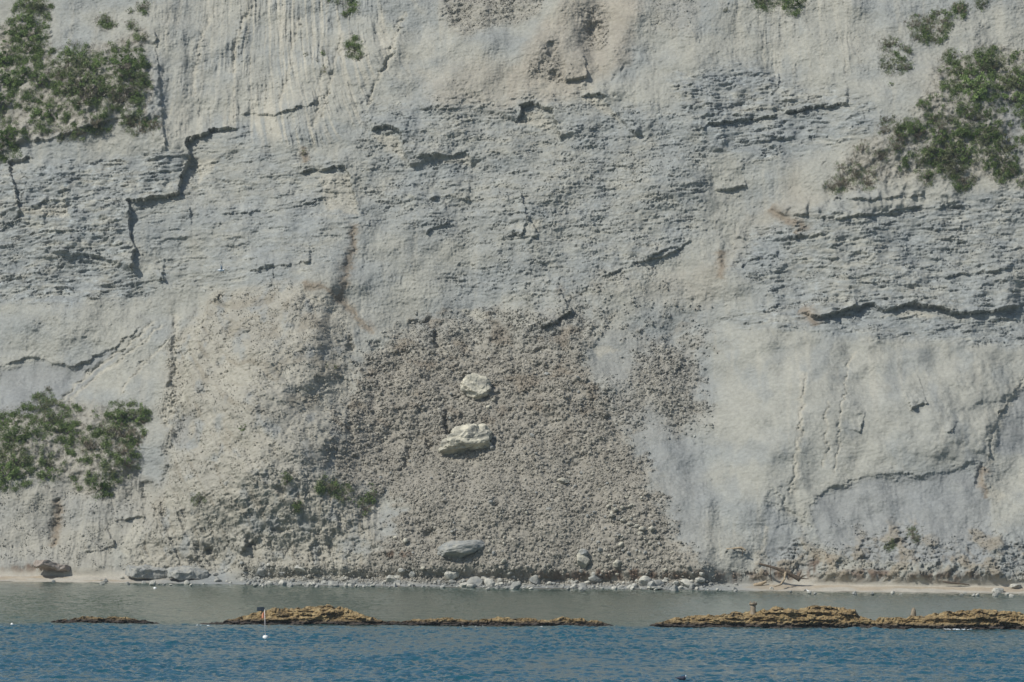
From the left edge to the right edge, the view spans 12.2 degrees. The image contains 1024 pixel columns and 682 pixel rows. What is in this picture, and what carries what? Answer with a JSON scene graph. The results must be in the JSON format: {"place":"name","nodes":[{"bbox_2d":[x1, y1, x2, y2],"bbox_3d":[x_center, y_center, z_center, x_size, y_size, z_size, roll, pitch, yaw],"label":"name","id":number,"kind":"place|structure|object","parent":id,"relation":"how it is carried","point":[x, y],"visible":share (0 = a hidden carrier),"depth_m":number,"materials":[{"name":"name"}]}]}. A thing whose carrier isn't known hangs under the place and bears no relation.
{"place":"outdoors","nodes":[
{"label":"outdoors","id":0,"kind":"place"},
{"bbox_2d":[0,0,1023,586],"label":"cliff","id":1,"kind":"structure","parent":0,"point":[832,418],"depth_m":599.34,"materials":[{"name":"grey stone"}]},
{"bbox_2d":[0,50,12,64],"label":"shrub","id":2,"kind":"object","parent":1,"relation":"on","point":[4,53],"visible":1,"depth_m":637.93,"materials":[{"name":"green plant"}]},
{"bbox_2d":[0,127,16,147],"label":"shrub","id":3,"kind":"object","parent":1,"relation":"on","point":[2,135],"visible":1,"depth_m":628.72,"materials":[{"name":"green plant"}]},
{"bbox_2d":[0,454,19,488],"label":"shrub","id":4,"kind":"object","parent":1,"relation":"on","point":[9,474],"visible":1,"depth_m":592.42,"materials":[{"name":"green plant"}]},
{"bbox_2d":[1,428,20,448],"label":"shrub","id":5,"kind":"object","parent":1,"relation":"on","point":[7,435],"visible":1,"depth_m":597.12,"materials":[{"name":"green plant"}]},
{"bbox_2d":[0,460,23,475],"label":"shrub","id":6,"kind":"object","parent":1,"relation":"on","point":[9,465],"visible":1,"depth_m":593.39,"materials":[{"name":"green plant"}]},
{"bbox_2d":[5,66,25,86],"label":"shrub","id":7,"kind":"object","parent":1,"relation":"on","point":[16,81],"visible":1,"depth_m":633.71,"materials":[{"name":"green plant"}]},
{"bbox_2d":[4,18,28,37],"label":"shrub","id":8,"kind":"object","parent":1,"relation":"on","point":[10,33],"visible":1,"depth_m":640.20,"materials":[{"name":"green plant"}]},
{"bbox_2d":[1,442,33,473],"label":"shrub","id":9,"kind":"object","parent":1,"relation":"on","point":[20,454],"visible":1,"depth_m":594.28,"materials":[{"name":"green plant"}]},
{"bbox_2d":[11,68,26,78],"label":"shrub","id":10,"kind":"object","parent":1,"relation":"on","point":[19,75],"visible":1,"depth_m":633.46,"materials":[{"name":"green plant"}]},
{"bbox_2d":[8,422,30,441],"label":"shrub","id":11,"kind":"object","parent":1,"relation":"on","point":[17,427],"visible":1,"depth_m":596.39,"materials":[{"name":"green plant"}]},
{"bbox_2d":[15,13,32,21],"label":"shrub","id":12,"kind":"object","parent":1,"relation":"on","point":[20,16],"visible":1,"depth_m":641.94,"materials":[{"name":"green plant"}]},
{"bbox_2d":[17,0,36,6],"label":"shrub","id":13,"kind":"object","parent":1,"relation":"on","point":[20,2],"visible":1,"depth_m":644.21,"materials":[{"name":"green plant"}]},
{"bbox_2d":[17,40,41,54],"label":"shrub","id":14,"kind":"object","parent":1,"relation":"on","point":[25,47],"visible":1,"depth_m":637.71,"materials":[{"name":"green plant"}]},
{"bbox_2d":[23,0,40,15],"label":"shrub","id":15,"kind":"object","parent":1,"relation":"on","point":[35,5],"visible":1,"depth_m":642.49,"materials":[{"name":"green plant"}]},
{"bbox_2d":[19,21,46,41],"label":"shrub","id":16,"kind":"object","parent":1,"relation":"on","point":[37,36],"visible":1,"depth_m":639.28,"materials":[{"name":"green plant"}]},
{"bbox_2d":[29,72,47,87],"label":"shrub","id":17,"kind":"object","parent":1,"relation":"on","point":[39,78],"visible":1,"depth_m":632.19,"materials":[{"name":"green plant"}]},
{"bbox_2d":[29,108,57,121],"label":"shrub","id":18,"kind":"object","parent":1,"relation":"on","point":[38,113],"visible":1,"depth_m":628.26,"materials":[{"name":"green plant"}]},
{"bbox_2d":[34,467,55,480],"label":"shrub","id":19,"kind":"object","parent":1,"relation":"on","point":[49,476],"visible":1,"depth_m":592.90,"materials":[{"name":"green plant"}]},
{"bbox_2d":[33,393,57,412],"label":"shrub","id":20,"kind":"object","parent":1,"relation":"on","point":[39,400],"visible":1,"depth_m":602.43,"materials":[{"name":"green plant"}]},
{"bbox_2d":[30,404,61,424],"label":"shrub","id":21,"kind":"object","parent":1,"relation":"on","point":[44,414],"visible":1,"depth_m":599.59,"materials":[{"name":"green plant"}]},
{"bbox_2d":[36,103,56,118],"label":"shrub","id":22,"kind":"object","parent":1,"relation":"on","point":[48,106],"visible":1,"depth_m":628.41,"materials":[{"name":"green plant"}]},
{"bbox_2d":[46,64,68,84],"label":"shrub","id":23,"kind":"object","parent":1,"relation":"on","point":[66,65],"visible":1,"depth_m":631.47,"materials":[{"name":"green plant"}]},
{"bbox_2d":[44,419,76,432],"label":"shrub","id":24,"kind":"object","parent":1,"relation":"on","point":[56,423],"visible":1,"depth_m":597.40,"materials":[{"name":"green plant"}]},
{"bbox_2d":[57,424,78,436],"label":"shrub","id":25,"kind":"object","parent":1,"relation":"on","point":[63,428],"visible":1,"depth_m":596.80,"materials":[{"name":"green plant"}]},
{"bbox_2d":[54,51,83,74],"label":"shrub","id":26,"kind":"object","parent":1,"relation":"on","point":[72,56],"visible":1,"depth_m":631.77,"materials":[{"name":"green plant"}]},
{"bbox_2d":[54,77,84,94],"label":"shrub","id":27,"kind":"object","parent":1,"relation":"on","point":[61,84],"visible":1,"depth_m":629.17,"materials":[{"name":"green plant"}]},
{"bbox_2d":[57,45,88,63],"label":"shrub","id":28,"kind":"object","parent":1,"relation":"on","point":[66,49],"visible":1,"depth_m":632.55,"materials":[{"name":"green plant"}]},
{"bbox_2d":[65,58,89,74],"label":"shrub","id":29,"kind":"object","parent":1,"relation":"on","point":[72,72],"visible":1,"depth_m":630.24,"materials":[{"name":"green plant"}]},
{"bbox_2d":[62,69,97,89],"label":"shrub","id":30,"kind":"object","parent":1,"relation":"on","point":[72,78],"visible":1,"depth_m":628.44,"materials":[{"name":"green plant"}]},
{"bbox_2d":[75,79,99,104],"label":"shrub","id":31,"kind":"object","parent":1,"relation":"on","point":[86,92],"visible":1,"depth_m":626.68,"materials":[{"name":"green plant"}]},
{"bbox_2d":[78,436,96,451],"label":"shrub","id":32,"kind":"object","parent":1,"relation":"on","point":[87,444],"visible":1,"depth_m":594.41,"materials":[{"name":"green plant"}]},
{"bbox_2d":[79,78,100,95],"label":"shrub","id":33,"kind":"object","parent":1,"relation":"on","point":[83,83],"visible":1,"depth_m":627.68,"materials":[{"name":"green plant"}]},
{"bbox_2d":[83,59,99,75],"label":"shrub","id":34,"kind":"object","parent":1,"relation":"on","point":[94,64],"visible":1,"depth_m":630.23,"materials":[{"name":"green plant"}]},
{"bbox_2d":[73,74,111,105],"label":"shrub","id":35,"kind":"object","parent":1,"relation":"on","point":[90,83],"visible":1,"depth_m":626.75,"materials":[{"name":"green plant"}]},
{"bbox_2d":[92,479,111,497],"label":"shrub","id":36,"kind":"object","parent":1,"relation":"on","point":[103,484],"visible":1,"depth_m":589.78,"materials":[{"name":"green plant"}]},
{"bbox_2d":[102,461,122,477],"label":"shrub","id":37,"kind":"object","parent":1,"relation":"on","point":[112,473],"visible":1,"depth_m":591.13,"materials":[{"name":"green plant"}]},
{"bbox_2d":[103,408,125,424],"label":"shrub","id":38,"kind":"object","parent":1,"relation":"on","point":[118,415],"visible":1,"depth_m":596.93,"materials":[{"name":"green plant"}]},
{"bbox_2d":[102,422,128,438],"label":"shrub","id":39,"kind":"object","parent":1,"relation":"on","point":[112,432],"visible":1,"depth_m":595.47,"materials":[{"name":"green plant"}]},
{"bbox_2d":[110,86,133,103],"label":"shrub","id":40,"kind":"object","parent":1,"relation":"on","point":[118,100],"visible":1,"depth_m":625.94,"materials":[{"name":"green plant"}]},
{"bbox_2d":[110,437,133,456],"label":"shrub","id":41,"kind":"object","parent":1,"relation":"on","point":[123,450],"visible":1,"depth_m":593.14,"materials":[{"name":"green plant"}]},
{"bbox_2d":[113,51,133,65],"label":"shrub","id":42,"kind":"object","parent":1,"relation":"on","point":[120,55],"visible":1,"depth_m":629.93,"materials":[{"name":"green plant"}]},
{"bbox_2d":[106,54,144,70],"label":"shrub","id":43,"kind":"object","parent":1,"relation":"on","point":[113,61],"visible":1,"depth_m":628.79,"materials":[{"name":"green plant"}]},
{"bbox_2d":[118,62,132,81],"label":"shrub","id":44,"kind":"object","parent":1,"relation":"on","point":[127,68],"visible":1,"depth_m":627.82,"materials":[{"name":"green plant"}]},
{"bbox_2d":[116,68,140,77],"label":"shrub","id":45,"kind":"object","parent":1,"relation":"on","point":[121,71],"visible":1,"depth_m":627.73,"materials":[{"name":"green plant"}]},
{"bbox_2d":[113,79,146,107],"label":"shrub","id":46,"kind":"object","parent":1,"relation":"on","point":[125,88],"visible":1,"depth_m":625.97,"materials":[{"name":"green plant"}]},
{"bbox_2d":[127,403,144,421],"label":"shrub","id":47,"kind":"object","parent":1,"relation":"on","point":[130,416],"visible":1,"depth_m":596.93,"materials":[{"name":"green plant"}]},
{"bbox_2d":[128,429,143,445],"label":"shrub","id":48,"kind":"object","parent":1,"relation":"on","point":[137,438],"visible":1,"depth_m":594.42,"materials":[{"name":"green plant"}]},
{"bbox_2d":[436,540,484,557],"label":"boulder","id":49,"kind":"object","parent":1,"relation":"on","point":[455,549],"visible":1,"depth_m":567.15,"materials":[{"name":"grey stone"}]},
{"bbox_2d":[438,423,492,454],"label":"boulder","id":50,"kind":"object","parent":1,"relation":"on","point":[461,439],"visible":1,"depth_m":580.00,"materials":[{"name":"stone"}]},
{"bbox_2d":[460,373,491,399],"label":"boulder","id":51,"kind":"object","parent":1,"relation":"on","point":[475,386],"visible":1,"depth_m":586.66,"materials":[{"name":"stone"}]},
{"bbox_2d":[222,267,761,588],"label":"landslide rubble","id":52,"kind":"object","parent":1,"relation":"on","point":[497,459],"visible":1,"depth_m":579.99,"materials":[{"name":"grey stone"}]},
{"bbox_2d":[0,0,1023,551],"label":"scrub","id":53,"kind":"object","parent":1,"relation":"on","point":[322,52],"visible":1,"depth_m":602.71,"materials":[{"name":"green plant"}]},
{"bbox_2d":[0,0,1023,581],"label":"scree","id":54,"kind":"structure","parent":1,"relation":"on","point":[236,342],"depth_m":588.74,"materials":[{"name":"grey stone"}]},
{"bbox_2d":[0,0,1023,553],"bbox_3d":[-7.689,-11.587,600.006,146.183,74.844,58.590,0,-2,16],"label":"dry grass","id":55,"kind":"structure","parent":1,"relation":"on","point":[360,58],"depth_m":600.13,"materials":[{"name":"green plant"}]},
{"bbox_2d":[577,553,589,567],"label":"boulder","id":56,"kind":"object","parent":1,"relation":"on","point":[583,561],"visible":1,"depth_m":564.91,"materials":[{"name":"stone"}]},
{"bbox_2d":[785,0,806,6],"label":"shrub","id":57,"kind":"object","parent":1,"relation":"on","point":[792,5],"visible":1,"depth_m":615.58,"materials":[{"name":"green plant"}]},
{"bbox_2d":[909,120,927,129],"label":"shrub","id":58,"kind":"object","parent":1,"relation":"on","point":[916,123],"visible":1,"depth_m":597.12,"materials":[{"name":"green plant"}]},
{"bbox_2d":[923,138,954,163],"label":"shrub","id":59,"kind":"object","parent":1,"relation":"on","point":[935,144],"visible":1,"depth_m":595.30,"materials":[{"name":"green plant"}]},
{"bbox_2d":[929,137,951,158],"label":"shrub","id":60,"kind":"object","parent":1,"relation":"on","point":[949,139],"visible":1,"depth_m":595.33,"materials":[{"name":"green plant"}]},
{"bbox_2d":[932,130,956,142],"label":"shrub","id":61,"kind":"object","parent":1,"relation":"on","point":[945,135],"visible":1,"depth_m":596.14,"materials":[{"name":"green plant"}]},
{"bbox_2d":[940,146,965,169],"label":"shrub","id":62,"kind":"object","parent":1,"relation":"on","point":[951,160],"visible":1,"depth_m":594.67,"materials":[{"name":"green plant"}]},
{"bbox_2d":[945,138,966,157],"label":"shrub","id":63,"kind":"object","parent":1,"relation":"on","point":[947,149],"visible":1,"depth_m":595.22,"materials":[{"name":"green plant"}]},
{"bbox_2d":[945,161,968,174],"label":"shrub","id":64,"kind":"object","parent":1,"relation":"on","point":[958,170],"visible":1,"depth_m":594.20,"materials":[{"name":"green plant"}]},
{"bbox_2d":[950,62,972,79],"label":"shrub","id":65,"kind":"object","parent":1,"relation":"on","point":[958,69],"visible":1,"depth_m":602.32,"materials":[{"name":"green plant"}]},
{"bbox_2d":[956,144,974,159],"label":"shrub","id":66,"kind":"object","parent":1,"relation":"on","point":[965,154],"visible":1,"depth_m":594.88,"materials":[{"name":"green plant"}]},
{"bbox_2d":[956,128,974,136],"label":"shrub","id":67,"kind":"object","parent":1,"relation":"on","point":[963,135],"visible":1,"depth_m":595.72,"materials":[{"name":"green plant"}]},
{"bbox_2d":[960,103,975,119],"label":"shrub","id":68,"kind":"object","parent":1,"relation":"on","point":[968,115],"visible":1,"depth_m":596.87,"materials":[{"name":"green plant"}]},
{"bbox_2d":[963,59,982,74],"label":"shrub","id":69,"kind":"object","parent":1,"relation":"on","point":[976,70],"visible":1,"depth_m":602.07,"materials":[{"name":"green plant"}]},
{"bbox_2d":[962,71,986,100],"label":"shrub","id":70,"kind":"object","parent":1,"relation":"on","point":[979,90],"visible":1,"depth_m":598.02,"materials":[{"name":"green plant"}]},
{"bbox_2d":[963,108,985,124],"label":"shrub","id":71,"kind":"object","parent":1,"relation":"on","point":[977,118],"visible":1,"depth_m":596.84,"materials":[{"name":"green plant"}]},
{"bbox_2d":[966,86,985,102],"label":"shrub","id":72,"kind":"object","parent":1,"relation":"on","point":[973,98],"visible":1,"depth_m":598.06,"materials":[{"name":"green plant"}]},
{"bbox_2d":[958,74,994,91],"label":"shrub","id":73,"kind":"object","parent":1,"relation":"on","point":[966,78],"visible":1,"depth_m":599.58,"materials":[{"name":"green plant"}]},
{"bbox_2d":[974,49,995,63],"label":"shrub","id":74,"kind":"object","parent":1,"relation":"on","point":[989,53],"visible":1,"depth_m":604.34,"materials":[{"name":"green plant"}]},
{"bbox_2d":[975,121,998,142],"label":"shrub","id":75,"kind":"object","parent":1,"relation":"on","point":[986,134],"visible":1,"depth_m":595.58,"materials":[{"name":"green plant"}]},
{"bbox_2d":[986,50,1005,69],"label":"shrub","id":76,"kind":"object","parent":1,"relation":"on","point":[996,63],"visible":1,"depth_m":603.53,"materials":[{"name":"green plant"}]},
{"bbox_2d":[989,146,1014,164],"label":"shrub","id":77,"kind":"object","parent":1,"relation":"on","point":[1001,157],"visible":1,"depth_m":594.03,"materials":[{"name":"green plant"}]},
{"bbox_2d":[995,133,1017,153],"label":"shrub","id":78,"kind":"object","parent":1,"relation":"on","point":[1009,148],"visible":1,"depth_m":594.98,"materials":[{"name":"green plant"}]},
{"bbox_2d":[999,66,1023,82],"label":"shrub","id":79,"kind":"object","parent":1,"relation":"on","point":[1007,75],"visible":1,"depth_m":601.27,"materials":[{"name":"green plant"}]},
{"bbox_2d":[1000,91,1023,101],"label":"shrub","id":80,"kind":"object","parent":1,"relation":"on","point":[1004,95],"visible":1,"depth_m":598.76,"materials":[{"name":"green plant"}]},
{"bbox_2d":[1003,73,1023,88],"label":"shrub","id":81,"kind":"object","parent":1,"relation":"on","point":[1019,78],"visible":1,"depth_m":600.67,"materials":[{"name":"green plant"}]},
{"bbox_2d":[1004,72,1023,92],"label":"shrub","id":82,"kind":"object","parent":1,"relation":"on","point":[1014,83],"visible":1,"depth_m":600.17,"materials":[{"name":"green plant"}]},
{"bbox_2d":[0,581,1023,681],"bbox_3d":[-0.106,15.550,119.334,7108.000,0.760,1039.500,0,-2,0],"label":"sea","id":83,"kind":"structure","parent":0,"point":[179,643],"depth_m":371.78,"materials":[{"name":"liquid"}]},
{"bbox_2d":[51,616,159,623],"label":"reef rock","id":84,"kind":"object","parent":83,"relation":"in","point":[112,619],"visible":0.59,"depth_m":411.00,"materials":[{"name":"brown stone"}]},
{"bbox_2d":[257,607,267,637],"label":"marker buoy","id":85,"kind":"object","parent":83,"relation":"on","point":[263,615],"visible":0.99,"depth_m":370.23,"materials":[{"name":"white plastic"}]},
{"bbox_2d":[200,604,398,624],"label":"reef rock","id":86,"kind":"object","parent":83,"relation":"in","point":[325,614],"visible":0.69,"depth_m":411.40,"materials":[{"name":"brown stone"}]},
{"bbox_2d":[391,616,613,626],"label":"reef rock","id":87,"kind":"object","parent":83,"relation":"in","point":[497,621],"visible":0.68,"depth_m":411.20,"materials":[{"name":"brown stone"}]},
{"bbox_2d":[650,605,899,628],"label":"reef rock","id":88,"kind":"object","parent":83,"relation":"in","point":[815,616],"visible":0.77,"depth_m":411.37,"materials":[{"name":"brown stone"}]},
{"bbox_2d":[749,601,756,613],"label":"bollard","id":89,"kind":"object","parent":88,"relation":"on","point":[753,607],"visible":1,"depth_m":412.19,"materials":[{"name":"concrete"}]},
{"bbox_2d":[868,609,1023,629],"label":"reef rock","id":90,"kind":"object","parent":83,"relation":"in","point":[981,619],"visible":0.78,"depth_m":411.46,"materials":[{"name":"brown stone"}]},
{"bbox_2d":[0,575,1023,593],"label":"beach","id":91,"kind":"structure","parent":0,"point":[722,586],"depth_m":564.22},
{"bbox_2d":[33,560,68,571],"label":"rock slab","id":92,"kind":"object","parent":91,"relation":"on","point":[47,566],"visible":1,"depth_m":582.46,"materials":[{"name":"grey stone"}]},
{"bbox_2d":[125,565,167,579],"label":"rock slab","id":93,"kind":"object","parent":91,"relation":"on","point":[144,572],"visible":1,"depth_m":579.06,"materials":[{"name":"grey stone"}]},
{"bbox_2d":[167,566,209,579],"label":"rock slab","id":94,"kind":"object","parent":91,"relation":"on","point":[176,572],"visible":1,"depth_m":577.45,"materials":[{"name":"grey stone"}]},
{"bbox_2d":[328,581,338,586],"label":"boulder","id":95,"kind":"object","parent":91,"relation":"on","point":[333,584],"visible":0.93,"depth_m":565.53,"materials":[{"name":"grey stone"}]},
{"bbox_2d":[444,571,458,579],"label":"boulder","id":96,"kind":"object","parent":91,"relation":"on","point":[448,575],"visible":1,"depth_m":567.35,"materials":[{"name":"stone"}]},
{"bbox_2d":[467,576,482,586],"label":"boulder","id":97,"kind":"object","parent":91,"relation":"on","point":[477,581],"visible":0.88,"depth_m":566.37,"materials":[{"name":"grey stone"}]},
{"bbox_2d":[484,578,495,586],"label":"boulder","id":98,"kind":"object","parent":91,"relation":"on","point":[489,582],"visible":0.94,"depth_m":565.66,"materials":[{"name":"stone"}]},
{"bbox_2d":[510,581,521,589],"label":"boulder","id":99,"kind":"object","parent":91,"relation":"on","point":[516,585],"visible":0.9,"depth_m":556.19,"materials":[{"name":"white stone"}]},
{"bbox_2d":[529,575,540,584],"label":"boulder","id":100,"kind":"object","parent":91,"relation":"on","point":[534,579],"visible":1,"depth_m":565.68,"materials":[{"name":"grey stone"}]},
{"bbox_2d":[588,575,602,582],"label":"boulder","id":101,"kind":"object","parent":91,"relation":"on","point":[595,579],"visible":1,"depth_m":564.50,"materials":[{"name":"grey stone"}]},
{"bbox_2d":[638,576,652,585],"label":"boulder","id":102,"kind":"object","parent":91,"relation":"on","point":[643,580],"visible":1,"depth_m":561.40,"materials":[{"name":"stone"}]},
{"bbox_2d":[679,579,690,587],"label":"boulder","id":103,"kind":"object","parent":91,"relation":"on","point":[685,582],"visible":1,"depth_m":560.38,"materials":[{"name":"stone"}]},
{"bbox_2d":[759,560,807,586],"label":"fallen tree","id":104,"kind":"object","parent":91,"relation":"on","point":[798,578],"visible":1,"depth_m":559.74,"materials":[{"name":"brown wood"}]},
{"bbox_2d":[977,130,995,145],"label":"shrub","id":105,"kind":"object","parent":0,"point":[981,136],"visible":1,"depth_m":595.33,"materials":[{"name":"green plant"}]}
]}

